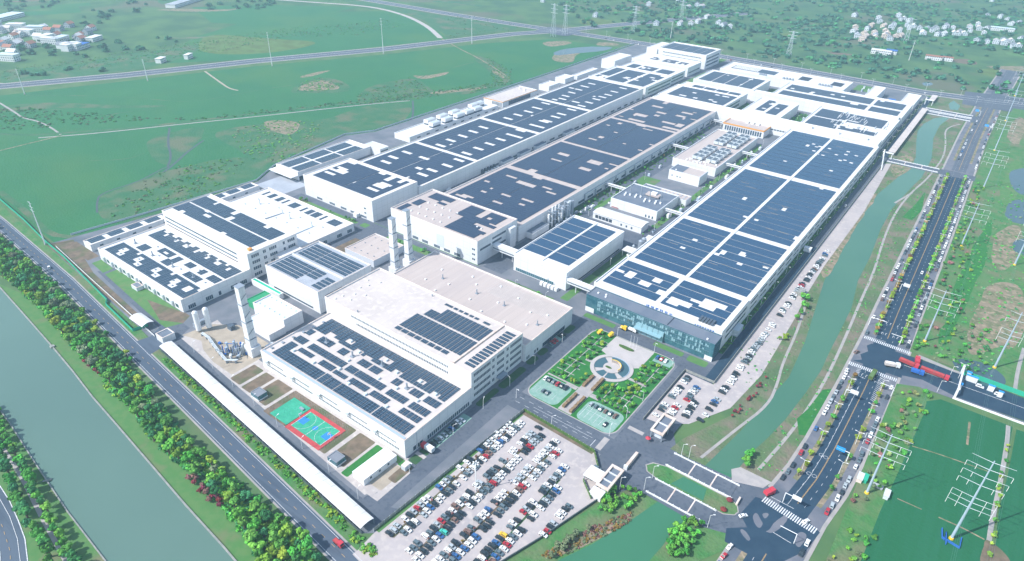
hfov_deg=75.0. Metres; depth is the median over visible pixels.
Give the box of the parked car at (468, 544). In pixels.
[464,541,472,548]
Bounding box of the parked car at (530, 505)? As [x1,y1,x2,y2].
[525,502,534,509]
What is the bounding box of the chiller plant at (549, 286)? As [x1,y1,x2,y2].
[539,280,558,291]
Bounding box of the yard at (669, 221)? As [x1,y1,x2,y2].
[641,147,764,235]
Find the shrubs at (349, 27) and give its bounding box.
[277,18,397,36]
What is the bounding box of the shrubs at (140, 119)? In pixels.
[0,81,512,129]
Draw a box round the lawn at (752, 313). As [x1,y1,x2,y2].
[719,99,924,353]
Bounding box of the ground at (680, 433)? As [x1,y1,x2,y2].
[0,35,1023,560]
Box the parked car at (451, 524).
[446,520,454,527]
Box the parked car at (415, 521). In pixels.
[410,518,418,524]
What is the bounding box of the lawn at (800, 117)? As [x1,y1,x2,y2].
[792,114,808,121]
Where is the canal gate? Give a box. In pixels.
[881,149,893,169]
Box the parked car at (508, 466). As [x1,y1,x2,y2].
[505,463,513,469]
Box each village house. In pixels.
[653,20,658,25]
[695,18,700,23]
[719,21,727,26]
[850,27,858,32]
[851,12,858,16]
[854,32,860,37]
[858,35,865,41]
[864,25,870,30]
[880,23,887,27]
[881,32,887,38]
[886,35,893,40]
[888,24,894,29]
[929,27,935,32]
[934,31,940,36]
[940,30,947,36]
[961,30,967,35]
[976,25,982,30]
[992,38,999,43]
[999,38,1008,45]
[1010,42,1018,48]
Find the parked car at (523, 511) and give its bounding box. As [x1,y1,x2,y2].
[519,508,526,514]
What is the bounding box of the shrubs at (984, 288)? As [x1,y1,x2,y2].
[931,182,1023,376]
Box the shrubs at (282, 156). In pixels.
[232,120,321,161]
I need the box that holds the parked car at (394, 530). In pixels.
[389,526,397,533]
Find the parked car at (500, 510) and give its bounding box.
[496,507,503,513]
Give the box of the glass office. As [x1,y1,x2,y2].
[585,286,722,361]
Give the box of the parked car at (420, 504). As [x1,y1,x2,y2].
[416,501,424,507]
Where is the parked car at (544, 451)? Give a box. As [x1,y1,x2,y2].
[540,449,548,454]
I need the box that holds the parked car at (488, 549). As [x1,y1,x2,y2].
[483,545,492,552]
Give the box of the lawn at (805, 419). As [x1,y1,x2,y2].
[797,389,830,434]
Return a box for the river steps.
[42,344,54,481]
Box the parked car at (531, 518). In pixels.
[526,515,534,521]
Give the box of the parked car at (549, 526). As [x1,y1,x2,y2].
[546,523,555,530]
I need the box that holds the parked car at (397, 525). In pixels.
[392,522,400,528]
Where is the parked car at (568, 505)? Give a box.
[565,502,572,508]
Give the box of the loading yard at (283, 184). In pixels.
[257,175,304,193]
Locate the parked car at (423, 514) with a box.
[419,511,427,517]
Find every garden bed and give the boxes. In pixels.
[230,365,262,384]
[242,373,273,392]
[259,380,291,405]
[264,391,355,452]
[337,433,374,466]
[341,445,382,476]
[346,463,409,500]
[369,463,399,489]
[394,453,404,463]
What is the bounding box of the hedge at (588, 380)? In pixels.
[582,374,594,386]
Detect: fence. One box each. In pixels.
[0,199,147,330]
[56,246,154,336]
[70,43,633,234]
[265,392,346,451]
[373,409,523,531]
[501,499,596,560]
[524,408,598,465]
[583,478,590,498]
[643,160,885,419]
[963,371,1023,396]
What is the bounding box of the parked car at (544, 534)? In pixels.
[538,531,547,537]
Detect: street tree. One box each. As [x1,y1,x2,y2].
[804,459,809,465]
[808,449,814,455]
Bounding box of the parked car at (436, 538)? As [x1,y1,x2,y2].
[431,535,440,542]
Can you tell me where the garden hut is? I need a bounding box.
[131,282,143,291]
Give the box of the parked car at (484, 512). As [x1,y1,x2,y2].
[481,509,489,516]
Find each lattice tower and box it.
[550,3,557,36]
[562,4,568,34]
[631,6,639,31]
[786,31,797,53]
[903,18,916,40]
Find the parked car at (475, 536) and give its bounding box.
[471,532,480,540]
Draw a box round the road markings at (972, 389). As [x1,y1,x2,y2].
[905,365,1022,407]
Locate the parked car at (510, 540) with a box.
[505,537,514,543]
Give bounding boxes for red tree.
[202,487,208,493]
[205,495,212,501]
[216,496,222,501]
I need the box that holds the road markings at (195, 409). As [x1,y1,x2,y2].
[2,219,361,560]
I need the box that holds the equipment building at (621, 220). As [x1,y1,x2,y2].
[593,207,648,233]
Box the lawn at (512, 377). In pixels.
[498,367,525,387]
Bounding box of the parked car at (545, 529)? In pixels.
[543,527,551,534]
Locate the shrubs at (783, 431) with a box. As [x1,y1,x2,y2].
[740,135,952,470]
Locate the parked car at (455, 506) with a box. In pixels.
[451,502,459,509]
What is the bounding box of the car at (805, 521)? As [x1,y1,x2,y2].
[802,518,809,524]
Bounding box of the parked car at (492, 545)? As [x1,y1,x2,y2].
[487,542,496,549]
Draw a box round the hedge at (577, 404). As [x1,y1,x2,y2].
[569,396,585,412]
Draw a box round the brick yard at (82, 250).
[65,241,97,259]
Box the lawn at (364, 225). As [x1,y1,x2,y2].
[360,223,369,227]
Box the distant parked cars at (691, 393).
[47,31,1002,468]
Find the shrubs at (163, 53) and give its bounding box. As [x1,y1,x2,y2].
[3,26,307,78]
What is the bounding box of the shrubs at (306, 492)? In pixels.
[161,358,376,556]
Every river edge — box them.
[0,287,236,560]
[0,410,105,560]
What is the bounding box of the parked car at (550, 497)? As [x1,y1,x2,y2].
[546,494,553,500]
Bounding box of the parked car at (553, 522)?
[549,519,557,526]
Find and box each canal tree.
[548,550,555,557]
[554,540,561,547]
[572,528,579,535]
[666,537,673,544]
[667,548,674,555]
[672,529,677,535]
[674,539,679,545]
[674,550,680,557]
[675,535,682,540]
[677,524,685,531]
[677,548,684,555]
[683,548,689,555]
[685,517,693,524]
[741,454,750,460]
[744,449,752,455]
[744,460,750,467]
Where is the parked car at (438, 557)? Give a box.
[435,555,444,560]
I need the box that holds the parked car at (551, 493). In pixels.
[548,491,555,496]
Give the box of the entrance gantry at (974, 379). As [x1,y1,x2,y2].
[953,365,1004,397]
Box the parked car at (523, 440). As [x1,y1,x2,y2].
[520,438,527,443]
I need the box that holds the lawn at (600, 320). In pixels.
[583,313,615,327]
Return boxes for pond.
[174,35,219,38]
[554,47,611,54]
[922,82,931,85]
[953,359,1005,385]
[1005,200,1023,223]
[1009,168,1023,194]
[1013,238,1023,254]
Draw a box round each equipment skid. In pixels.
[193,318,204,327]
[227,323,235,330]
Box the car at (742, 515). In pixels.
[738,513,747,517]
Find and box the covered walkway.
[251,278,283,298]
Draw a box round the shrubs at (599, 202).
[575,134,704,215]
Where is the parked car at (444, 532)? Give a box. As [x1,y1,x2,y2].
[439,528,448,535]
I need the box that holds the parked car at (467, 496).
[462,493,470,499]
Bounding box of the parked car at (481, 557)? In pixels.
[477,554,486,560]
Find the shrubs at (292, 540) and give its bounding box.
[0,240,314,560]
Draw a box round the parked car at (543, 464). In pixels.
[539,462,547,467]
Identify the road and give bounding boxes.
[0,12,747,88]
[0,12,750,88]
[0,217,358,560]
[0,488,28,560]
[97,268,189,339]
[135,325,175,356]
[173,338,396,524]
[353,538,396,560]
[363,311,605,506]
[364,0,963,98]
[493,385,613,453]
[576,312,687,365]
[636,354,714,422]
[703,97,930,383]
[722,69,1019,560]
[811,161,881,247]
[879,157,975,180]
[918,107,978,122]
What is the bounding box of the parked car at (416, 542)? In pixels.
[412,539,421,546]
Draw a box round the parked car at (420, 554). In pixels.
[415,551,424,558]
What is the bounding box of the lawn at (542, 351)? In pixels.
[537,348,547,354]
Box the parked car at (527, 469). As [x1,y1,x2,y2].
[522,466,530,472]
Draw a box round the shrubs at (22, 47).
[2,0,275,75]
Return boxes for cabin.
[797,287,806,295]
[803,245,812,252]
[856,471,864,483]
[862,473,869,483]
[883,488,890,499]
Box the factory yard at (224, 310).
[50,44,929,532]
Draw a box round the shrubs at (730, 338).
[720,160,875,353]
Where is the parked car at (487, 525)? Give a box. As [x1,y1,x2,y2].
[482,522,490,528]
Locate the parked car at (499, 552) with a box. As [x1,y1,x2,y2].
[495,549,503,556]
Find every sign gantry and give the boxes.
[782,492,801,501]
[836,445,849,461]
[844,389,858,395]
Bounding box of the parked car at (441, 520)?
[437,517,445,524]
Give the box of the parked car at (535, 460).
[532,458,540,463]
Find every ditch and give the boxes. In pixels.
[96,167,166,212]
[163,140,203,171]
[167,127,171,166]
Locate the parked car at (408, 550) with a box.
[405,547,412,553]
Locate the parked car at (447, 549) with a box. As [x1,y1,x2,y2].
[444,546,452,553]
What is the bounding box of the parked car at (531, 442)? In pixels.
[528,439,535,445]
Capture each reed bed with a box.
[162,7,241,11]
[264,120,299,134]
[298,80,338,90]
[301,70,329,77]
[414,72,448,78]
[431,87,486,93]
[492,70,503,77]
[543,41,570,45]
[552,53,578,61]
[596,42,618,45]
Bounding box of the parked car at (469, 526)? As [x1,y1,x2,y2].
[467,524,475,530]
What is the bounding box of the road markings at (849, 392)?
[772,323,902,541]
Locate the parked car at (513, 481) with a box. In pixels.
[510,479,518,484]
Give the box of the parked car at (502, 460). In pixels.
[498,457,506,463]
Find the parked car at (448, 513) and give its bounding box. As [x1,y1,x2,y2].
[445,511,452,516]
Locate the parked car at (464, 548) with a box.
[460,545,468,551]
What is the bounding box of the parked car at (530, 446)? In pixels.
[526,443,533,449]
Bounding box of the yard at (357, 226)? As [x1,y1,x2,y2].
[293,193,373,230]
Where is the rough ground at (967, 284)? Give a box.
[938,219,991,346]
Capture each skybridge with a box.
[492,242,517,261]
[567,277,593,292]
[605,182,624,191]
[664,208,681,217]
[670,143,687,149]
[711,119,723,126]
[725,163,741,170]
[741,151,756,155]
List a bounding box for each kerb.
[528,330,674,433]
[645,462,738,514]
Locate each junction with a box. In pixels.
[536,27,579,35]
[628,450,768,532]
[725,497,819,560]
[854,344,1023,419]
[962,91,1023,111]
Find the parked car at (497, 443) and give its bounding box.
[494,441,502,446]
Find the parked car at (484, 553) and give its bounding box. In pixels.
[480,549,489,556]
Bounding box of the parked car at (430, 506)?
[426,503,434,510]
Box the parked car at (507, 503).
[502,500,510,506]
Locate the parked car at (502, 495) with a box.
[497,492,505,498]
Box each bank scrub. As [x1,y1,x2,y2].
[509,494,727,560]
[670,97,972,481]
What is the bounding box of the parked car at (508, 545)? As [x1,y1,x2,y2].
[502,541,511,548]
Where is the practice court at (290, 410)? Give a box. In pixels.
[270,397,310,424]
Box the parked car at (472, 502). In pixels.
[467,498,476,505]
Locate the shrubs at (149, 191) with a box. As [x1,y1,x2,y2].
[110,158,254,216]
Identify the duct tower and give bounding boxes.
[233,283,261,357]
[387,216,401,272]
[402,208,415,266]
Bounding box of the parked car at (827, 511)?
[824,507,830,515]
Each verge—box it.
[0,204,359,549]
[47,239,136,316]
[92,260,112,272]
[105,270,181,326]
[148,300,189,322]
[361,0,962,99]
[376,412,522,531]
[388,467,412,482]
[392,425,512,537]
[418,437,533,550]
[449,454,548,555]
[487,479,559,560]
[522,411,593,453]
[826,384,930,560]
[910,108,1023,391]
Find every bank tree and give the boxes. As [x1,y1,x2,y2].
[0,431,8,438]
[0,443,6,448]
[0,453,7,458]
[0,457,10,470]
[0,463,12,472]
[2,471,14,478]
[3,437,12,443]
[3,477,16,483]
[7,482,18,491]
[7,490,22,499]
[8,442,16,451]
[9,446,17,455]
[12,454,23,461]
[12,493,23,502]
[12,499,28,514]
[17,458,26,465]
[17,505,31,517]
[19,464,28,471]
[20,467,32,477]
[21,518,31,527]
[24,472,36,480]
[24,479,36,488]
[27,486,38,493]
[28,520,38,528]
[29,527,44,537]
[30,490,40,498]
[35,495,45,504]
[35,532,45,540]
[37,537,50,545]
[39,501,51,511]
[39,510,53,519]
[39,543,54,555]
[41,553,53,560]
[45,516,57,524]
[47,522,57,531]
[53,528,64,537]
[55,537,67,545]
[57,542,72,555]
[61,548,76,557]
[67,554,82,560]
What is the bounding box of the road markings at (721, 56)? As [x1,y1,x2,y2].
[7,0,1023,560]
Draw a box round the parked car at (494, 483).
[489,480,497,485]
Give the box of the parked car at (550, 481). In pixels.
[547,479,555,484]
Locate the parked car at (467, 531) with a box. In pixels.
[463,528,471,534]
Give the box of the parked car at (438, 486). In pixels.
[435,483,442,490]
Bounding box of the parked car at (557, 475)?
[552,472,561,478]
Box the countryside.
[0,0,1023,111]
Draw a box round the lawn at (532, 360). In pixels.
[526,356,537,364]
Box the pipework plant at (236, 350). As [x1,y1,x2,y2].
[215,340,246,359]
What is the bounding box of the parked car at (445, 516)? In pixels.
[440,513,449,520]
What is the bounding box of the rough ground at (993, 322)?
[967,282,1023,354]
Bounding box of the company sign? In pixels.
[623,451,637,470]
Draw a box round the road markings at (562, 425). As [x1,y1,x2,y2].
[518,402,595,445]
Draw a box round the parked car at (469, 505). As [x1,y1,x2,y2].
[464,502,472,508]
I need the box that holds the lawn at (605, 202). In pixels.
[594,185,629,208]
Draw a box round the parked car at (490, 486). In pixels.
[485,482,493,488]
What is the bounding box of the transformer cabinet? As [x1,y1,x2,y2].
[401,460,410,471]
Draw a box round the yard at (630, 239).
[553,214,646,249]
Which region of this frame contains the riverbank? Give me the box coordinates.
[0,285,257,560]
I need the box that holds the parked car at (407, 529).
[403,526,411,532]
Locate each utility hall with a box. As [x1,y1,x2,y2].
[394,100,497,141]
[672,129,757,176]
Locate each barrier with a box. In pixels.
[941,528,961,548]
[952,397,1023,424]
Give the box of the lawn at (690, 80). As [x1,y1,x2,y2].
[680,72,705,83]
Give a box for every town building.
[0,26,6,33]
[0,36,9,42]
[0,52,20,61]
[1,44,15,49]
[3,25,13,31]
[5,22,25,28]
[5,48,20,54]
[6,32,19,39]
[9,39,21,45]
[12,30,25,37]
[14,28,35,36]
[23,40,36,47]
[24,25,45,32]
[31,33,42,39]
[34,33,53,42]
[39,36,58,44]
[42,27,54,32]
[52,24,64,31]
[52,31,61,35]
[52,34,69,41]
[55,41,61,48]
[59,41,78,51]
[59,41,81,50]
[63,20,74,27]
[71,32,81,38]
[74,34,85,41]
[81,28,92,34]
[84,24,96,30]
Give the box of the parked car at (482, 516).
[477,513,485,519]
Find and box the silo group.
[622,235,652,255]
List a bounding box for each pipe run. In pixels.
[444,103,635,192]
[584,117,713,202]
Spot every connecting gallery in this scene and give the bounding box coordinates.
[653,93,881,152]
[750,89,899,119]
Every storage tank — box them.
[192,310,201,332]
[202,307,211,328]
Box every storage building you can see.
[539,81,558,90]
[555,74,573,83]
[572,68,597,79]
[601,53,631,68]
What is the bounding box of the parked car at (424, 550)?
[419,547,428,554]
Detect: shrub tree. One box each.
[861,553,867,559]
[901,449,907,454]
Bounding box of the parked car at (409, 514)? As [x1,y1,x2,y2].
[405,511,413,518]
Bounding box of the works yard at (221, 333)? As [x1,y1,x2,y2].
[184,324,268,373]
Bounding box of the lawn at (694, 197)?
[653,146,758,228]
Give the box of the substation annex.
[644,183,691,206]
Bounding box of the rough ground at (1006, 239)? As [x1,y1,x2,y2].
[991,225,1022,269]
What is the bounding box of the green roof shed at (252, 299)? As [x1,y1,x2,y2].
[247,291,269,308]
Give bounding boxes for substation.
[610,183,678,220]
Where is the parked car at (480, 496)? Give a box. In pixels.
[476,493,483,498]
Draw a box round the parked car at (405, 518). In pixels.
[401,515,409,521]
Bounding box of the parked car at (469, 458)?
[466,455,473,461]
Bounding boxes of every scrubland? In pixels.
[0,103,165,111]
[1,44,198,82]
[98,157,274,222]
[147,127,203,164]
[215,103,410,165]
[291,78,350,92]
[357,79,433,103]
[456,55,509,93]
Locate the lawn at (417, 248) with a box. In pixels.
[386,236,428,254]
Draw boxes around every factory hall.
[97,224,251,312]
[228,187,353,247]
[260,312,471,457]
[265,241,371,313]
[303,158,417,221]
[360,77,642,194]
[391,189,516,264]
[393,251,572,361]
[445,97,715,241]
[513,215,624,290]
[588,66,671,97]
[594,256,749,349]
[621,61,684,84]
[628,128,878,317]
[631,52,700,76]
[646,42,668,53]
[658,42,720,69]
[658,84,740,108]
[680,81,747,105]
[693,70,770,99]
[720,62,852,91]
[742,97,798,119]
[773,82,912,127]
[801,105,899,150]
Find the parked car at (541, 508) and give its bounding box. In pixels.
[536,504,544,510]
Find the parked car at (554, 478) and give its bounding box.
[549,475,557,481]
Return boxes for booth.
[250,387,267,400]
[327,450,345,467]
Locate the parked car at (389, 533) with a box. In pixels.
[385,530,393,536]
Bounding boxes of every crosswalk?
[762,497,816,533]
[849,361,896,381]
[864,336,909,353]
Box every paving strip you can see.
[415,451,425,458]
[595,437,609,449]
[628,426,643,434]
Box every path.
[0,102,60,134]
[0,136,58,150]
[2,448,66,560]
[39,101,402,137]
[204,71,237,90]
[283,0,442,37]
[441,38,506,75]
[547,336,667,414]
[700,306,805,457]
[757,124,960,468]
[894,193,911,202]
[912,446,987,471]
[938,517,983,539]
[966,422,970,444]
[986,425,1009,540]
[1013,348,1023,393]
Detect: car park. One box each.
[362,415,599,560]
[428,413,470,448]
[529,376,570,404]
[547,335,564,346]
[577,401,623,432]
[646,164,890,423]
[652,356,673,367]
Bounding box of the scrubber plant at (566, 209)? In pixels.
[547,200,573,226]
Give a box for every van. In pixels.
[620,325,626,330]
[628,326,636,332]
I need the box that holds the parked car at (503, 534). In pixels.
[498,531,507,537]
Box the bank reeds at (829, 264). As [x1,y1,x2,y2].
[821,193,875,277]
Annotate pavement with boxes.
[182,320,408,494]
[717,69,1019,560]
[731,467,770,487]
[899,375,1023,422]
[918,355,998,387]
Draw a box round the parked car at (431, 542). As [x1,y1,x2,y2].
[427,539,435,546]
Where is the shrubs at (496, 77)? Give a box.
[470,57,512,92]
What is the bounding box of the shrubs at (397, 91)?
[357,77,438,103]
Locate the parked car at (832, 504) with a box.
[829,501,834,508]
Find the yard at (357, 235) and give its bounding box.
[257,102,637,284]
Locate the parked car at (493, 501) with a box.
[490,499,498,505]
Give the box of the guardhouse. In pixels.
[155,328,175,342]
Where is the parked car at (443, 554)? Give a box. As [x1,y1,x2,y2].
[439,551,448,557]
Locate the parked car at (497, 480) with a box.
[492,476,500,482]
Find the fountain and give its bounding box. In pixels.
[590,354,633,381]
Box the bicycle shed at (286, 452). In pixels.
[159,341,373,533]
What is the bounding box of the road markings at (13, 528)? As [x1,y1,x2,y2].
[0,486,27,560]
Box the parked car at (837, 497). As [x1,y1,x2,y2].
[834,494,839,501]
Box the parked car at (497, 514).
[492,511,501,517]
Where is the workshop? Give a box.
[345,233,403,266]
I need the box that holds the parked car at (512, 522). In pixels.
[508,519,516,526]
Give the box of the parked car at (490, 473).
[485,470,493,476]
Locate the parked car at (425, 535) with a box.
[421,532,429,539]
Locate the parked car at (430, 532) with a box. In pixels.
[425,529,433,535]
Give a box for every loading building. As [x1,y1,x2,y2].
[865,86,885,97]
[900,93,921,111]
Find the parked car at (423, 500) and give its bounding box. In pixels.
[420,497,428,503]
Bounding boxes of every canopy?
[130,313,153,330]
[583,465,604,485]
[589,486,605,501]
[596,464,623,492]
[650,413,675,441]
[928,95,937,102]
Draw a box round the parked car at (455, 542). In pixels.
[450,538,459,545]
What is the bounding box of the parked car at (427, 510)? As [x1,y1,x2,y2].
[422,507,430,513]
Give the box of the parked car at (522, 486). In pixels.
[518,482,526,489]
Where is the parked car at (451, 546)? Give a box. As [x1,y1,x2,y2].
[448,543,455,549]
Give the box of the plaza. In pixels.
[602,336,653,367]
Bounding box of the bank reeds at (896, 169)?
[891,155,913,176]
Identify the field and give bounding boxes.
[0,10,57,15]
[0,39,622,241]
[26,3,90,8]
[52,6,80,13]
[158,0,176,3]
[169,11,446,62]
[192,5,356,24]
[198,35,314,53]
[342,0,516,35]
[433,1,482,5]
[579,18,611,24]
[590,11,608,18]
[604,8,662,14]
[661,12,686,18]
[704,5,730,13]
[712,5,766,9]
[748,4,771,7]
[749,39,770,48]
[763,29,782,35]
[781,33,801,37]
[782,26,831,32]
[795,19,832,24]
[823,50,852,54]
[845,16,868,21]
[848,29,930,39]
[861,399,1011,560]
[939,34,991,41]
[942,11,959,15]
[951,62,995,68]
[952,59,977,64]
[976,68,1021,78]
[987,66,1023,70]
[993,14,1023,21]
[996,429,1023,560]
[1006,52,1023,56]
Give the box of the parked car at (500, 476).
[495,473,503,479]
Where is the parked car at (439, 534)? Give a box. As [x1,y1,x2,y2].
[435,531,444,538]
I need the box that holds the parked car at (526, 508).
[522,505,529,511]
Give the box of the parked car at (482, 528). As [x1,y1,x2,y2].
[478,524,486,531]
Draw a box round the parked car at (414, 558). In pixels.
[412,556,420,560]
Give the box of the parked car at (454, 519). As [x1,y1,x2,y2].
[451,516,458,523]
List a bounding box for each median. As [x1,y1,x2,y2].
[735,551,746,560]
[793,373,857,480]
[816,386,883,507]
[873,176,947,334]
[900,184,963,339]
[953,107,981,160]
[969,109,994,163]
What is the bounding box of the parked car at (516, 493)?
[512,489,520,496]
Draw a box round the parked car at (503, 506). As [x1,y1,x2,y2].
[499,503,507,510]
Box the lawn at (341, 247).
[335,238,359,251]
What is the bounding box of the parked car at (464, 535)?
[459,531,468,538]
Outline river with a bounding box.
[0,289,233,560]
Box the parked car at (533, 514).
[528,510,537,517]
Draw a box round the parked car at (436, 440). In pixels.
[433,437,440,443]
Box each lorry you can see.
[420,441,434,453]
[763,486,775,496]
[884,361,900,368]
[899,357,919,368]
[911,367,924,375]
[914,355,920,363]
[920,366,949,380]
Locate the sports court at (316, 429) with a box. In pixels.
[285,408,345,449]
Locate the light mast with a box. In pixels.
[472,460,478,491]
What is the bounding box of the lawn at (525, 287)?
[507,280,542,294]
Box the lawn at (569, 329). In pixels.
[563,325,574,332]
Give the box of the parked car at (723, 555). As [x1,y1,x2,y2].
[720,552,727,558]
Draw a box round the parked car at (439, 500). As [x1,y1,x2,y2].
[435,497,442,503]
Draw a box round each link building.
[274,245,300,259]
[365,141,388,154]
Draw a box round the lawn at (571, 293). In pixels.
[561,274,597,300]
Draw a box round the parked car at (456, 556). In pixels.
[452,552,460,559]
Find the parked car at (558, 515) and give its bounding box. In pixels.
[554,512,563,519]
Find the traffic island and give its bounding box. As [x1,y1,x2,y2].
[647,463,737,513]
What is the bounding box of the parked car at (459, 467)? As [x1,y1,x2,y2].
[456,464,463,470]
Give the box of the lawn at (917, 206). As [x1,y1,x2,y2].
[903,193,924,219]
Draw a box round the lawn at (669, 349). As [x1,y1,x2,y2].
[653,342,683,355]
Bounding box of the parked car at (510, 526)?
[506,524,513,530]
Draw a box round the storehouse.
[352,447,396,485]
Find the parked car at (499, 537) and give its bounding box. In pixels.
[495,534,503,541]
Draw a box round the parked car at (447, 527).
[443,524,451,531]
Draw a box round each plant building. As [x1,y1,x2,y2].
[251,312,285,341]
[253,293,303,331]
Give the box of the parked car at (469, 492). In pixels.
[465,488,473,495]
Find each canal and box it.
[558,468,731,560]
[671,477,705,499]
[705,108,948,473]
[949,101,959,109]
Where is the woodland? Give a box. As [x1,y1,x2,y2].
[558,0,1023,96]
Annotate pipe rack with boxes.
[201,332,237,363]
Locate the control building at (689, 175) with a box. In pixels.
[668,163,707,186]
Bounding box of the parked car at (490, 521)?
[485,518,493,524]
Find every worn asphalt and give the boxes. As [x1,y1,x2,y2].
[740,529,749,540]
[753,513,762,527]
[766,515,787,532]
[795,532,805,546]
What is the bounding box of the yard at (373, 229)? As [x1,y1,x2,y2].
[359,224,446,257]
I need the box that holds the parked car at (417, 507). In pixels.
[413,505,420,510]
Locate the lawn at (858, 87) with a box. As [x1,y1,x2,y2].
[853,85,872,91]
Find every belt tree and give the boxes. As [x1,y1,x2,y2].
[0,257,6,264]
[6,273,16,277]
[8,252,17,259]
[9,276,16,281]
[11,280,20,286]
[16,273,26,280]
[17,254,23,260]
[18,263,25,269]
[18,283,27,291]
[24,260,32,266]
[24,268,33,274]
[26,292,33,300]
[27,276,36,282]
[29,283,36,291]
[32,273,41,278]
[32,299,41,304]
[33,266,41,273]
[34,291,43,299]
[38,285,46,292]
[41,304,51,311]
[44,276,52,280]
[48,281,57,287]
[48,287,59,292]
[48,293,54,299]
[48,298,59,306]
[50,317,60,324]
[54,289,62,295]
[54,309,62,319]
[56,323,63,332]
[58,294,66,301]
[59,300,69,306]
[61,309,72,315]
[61,313,71,320]
[61,320,69,325]
[62,325,72,332]
[63,333,70,340]
[68,301,75,310]
[70,316,77,322]
[70,330,78,337]
[71,337,81,345]
[72,323,85,330]
[75,311,84,316]
[76,344,88,353]
[77,316,85,323]
[77,331,87,338]
[81,349,88,356]
[82,336,88,344]
[84,322,92,327]
[85,354,98,363]
[86,332,97,340]
[87,339,99,348]
[90,325,97,332]
[91,346,101,354]
[95,359,106,366]
[98,366,109,373]
[99,342,107,349]
[100,337,108,343]
[101,349,109,357]
[103,371,111,382]
[106,353,116,361]
[106,367,112,374]
[108,346,115,352]
[109,360,117,366]
[110,379,119,388]
[114,351,123,359]
[114,362,123,370]
[117,372,126,380]
[117,386,127,393]
[119,391,128,398]
[120,357,127,365]
[120,377,130,386]
[121,366,127,374]
[122,396,134,405]
[129,382,135,391]
[130,371,138,376]
[130,397,142,405]
[130,406,139,416]
[133,374,141,382]
[133,390,140,397]
[136,380,145,388]
[137,403,145,409]
[139,420,148,426]
[143,384,152,392]
[143,424,154,432]
[144,403,151,411]
[145,412,152,419]
[147,390,154,398]
[147,430,156,441]
[149,417,157,423]
[151,398,159,404]
[153,431,166,442]
[154,402,164,411]
[154,423,164,430]
[157,412,167,420]
[160,413,172,425]
[162,442,172,456]
[163,426,171,434]
[165,438,175,444]
[169,429,178,437]
[171,429,185,440]
[171,446,180,458]
[176,440,184,449]
[180,450,193,462]
[181,434,187,442]
[181,443,191,450]
[186,437,194,446]
[189,467,198,475]
[190,461,200,467]
[194,447,206,458]
[205,455,214,464]
[205,471,216,481]
[206,479,215,487]
[209,464,218,473]
[209,485,219,496]
[219,469,226,477]
[222,477,232,486]
[223,490,232,502]
[229,496,238,507]
[230,481,239,491]
[231,505,245,516]
[237,516,249,527]
[240,490,250,500]
[243,527,256,542]
[247,517,260,530]
[248,512,260,522]
[248,540,265,551]
[249,500,259,510]
[253,494,261,503]
[253,548,263,556]
[255,552,271,560]
[257,503,268,511]
[259,509,272,521]
[259,527,267,537]
[265,545,278,560]
[267,522,280,533]
[268,528,282,541]
[273,512,283,522]
[274,537,285,549]
[277,545,287,559]
[278,522,292,537]
[281,516,290,525]
[287,546,296,556]
[291,554,302,560]
[296,527,309,539]
[299,550,312,560]
[301,534,312,549]
[311,552,322,560]
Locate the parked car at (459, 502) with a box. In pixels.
[455,499,463,506]
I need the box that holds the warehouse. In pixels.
[269,139,370,179]
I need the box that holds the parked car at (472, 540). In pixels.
[467,536,476,544]
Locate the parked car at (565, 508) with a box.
[561,506,568,511]
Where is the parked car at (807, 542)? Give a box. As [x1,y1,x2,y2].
[804,538,810,546]
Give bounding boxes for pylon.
[27,201,46,244]
[859,427,912,494]
[920,288,960,341]
[945,453,1015,540]
[958,201,990,245]
[983,148,1009,187]
[993,312,1023,368]
[994,115,1016,150]
[1004,89,1023,120]
[1013,231,1023,265]
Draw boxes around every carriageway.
[743,171,962,560]
[952,70,1015,172]
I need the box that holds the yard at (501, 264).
[483,134,706,273]
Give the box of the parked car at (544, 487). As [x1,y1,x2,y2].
[540,484,548,491]
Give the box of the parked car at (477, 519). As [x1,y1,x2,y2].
[473,516,481,523]
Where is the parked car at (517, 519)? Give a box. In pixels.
[513,517,520,522]
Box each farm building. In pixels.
[0,12,24,21]
[78,42,90,49]
[85,34,102,41]
[155,56,166,63]
[165,0,199,7]
[183,53,192,59]
[871,48,891,55]
[886,49,897,54]
[925,54,942,60]
[942,56,953,61]
[990,26,1014,31]
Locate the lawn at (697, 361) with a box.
[687,355,707,366]
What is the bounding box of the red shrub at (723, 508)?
[720,506,726,511]
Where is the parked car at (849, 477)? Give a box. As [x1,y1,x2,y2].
[846,475,851,482]
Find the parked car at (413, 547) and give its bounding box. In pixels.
[409,544,417,551]
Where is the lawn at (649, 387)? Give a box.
[529,331,673,432]
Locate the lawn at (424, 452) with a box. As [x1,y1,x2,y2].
[420,449,428,454]
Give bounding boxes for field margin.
[0,167,273,237]
[26,81,319,101]
[64,108,165,133]
[359,62,472,104]
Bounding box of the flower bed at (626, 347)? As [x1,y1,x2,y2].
[619,344,633,351]
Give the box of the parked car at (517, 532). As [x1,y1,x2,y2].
[513,529,521,536]
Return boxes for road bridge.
[646,478,716,524]
[665,452,739,497]
[887,158,938,172]
[926,107,972,117]
[926,110,970,120]
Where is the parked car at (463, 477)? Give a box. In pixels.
[459,474,466,480]
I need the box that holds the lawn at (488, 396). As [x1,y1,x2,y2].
[476,388,498,405]
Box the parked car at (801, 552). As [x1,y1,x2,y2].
[798,548,804,556]
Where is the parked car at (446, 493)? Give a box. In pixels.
[441,490,449,496]
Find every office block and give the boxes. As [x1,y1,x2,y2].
[162,194,297,278]
[324,267,522,401]
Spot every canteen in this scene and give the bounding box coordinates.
[483,86,536,107]
[722,118,770,138]
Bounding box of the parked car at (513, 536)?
[508,533,517,539]
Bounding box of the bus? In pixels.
[868,368,877,379]

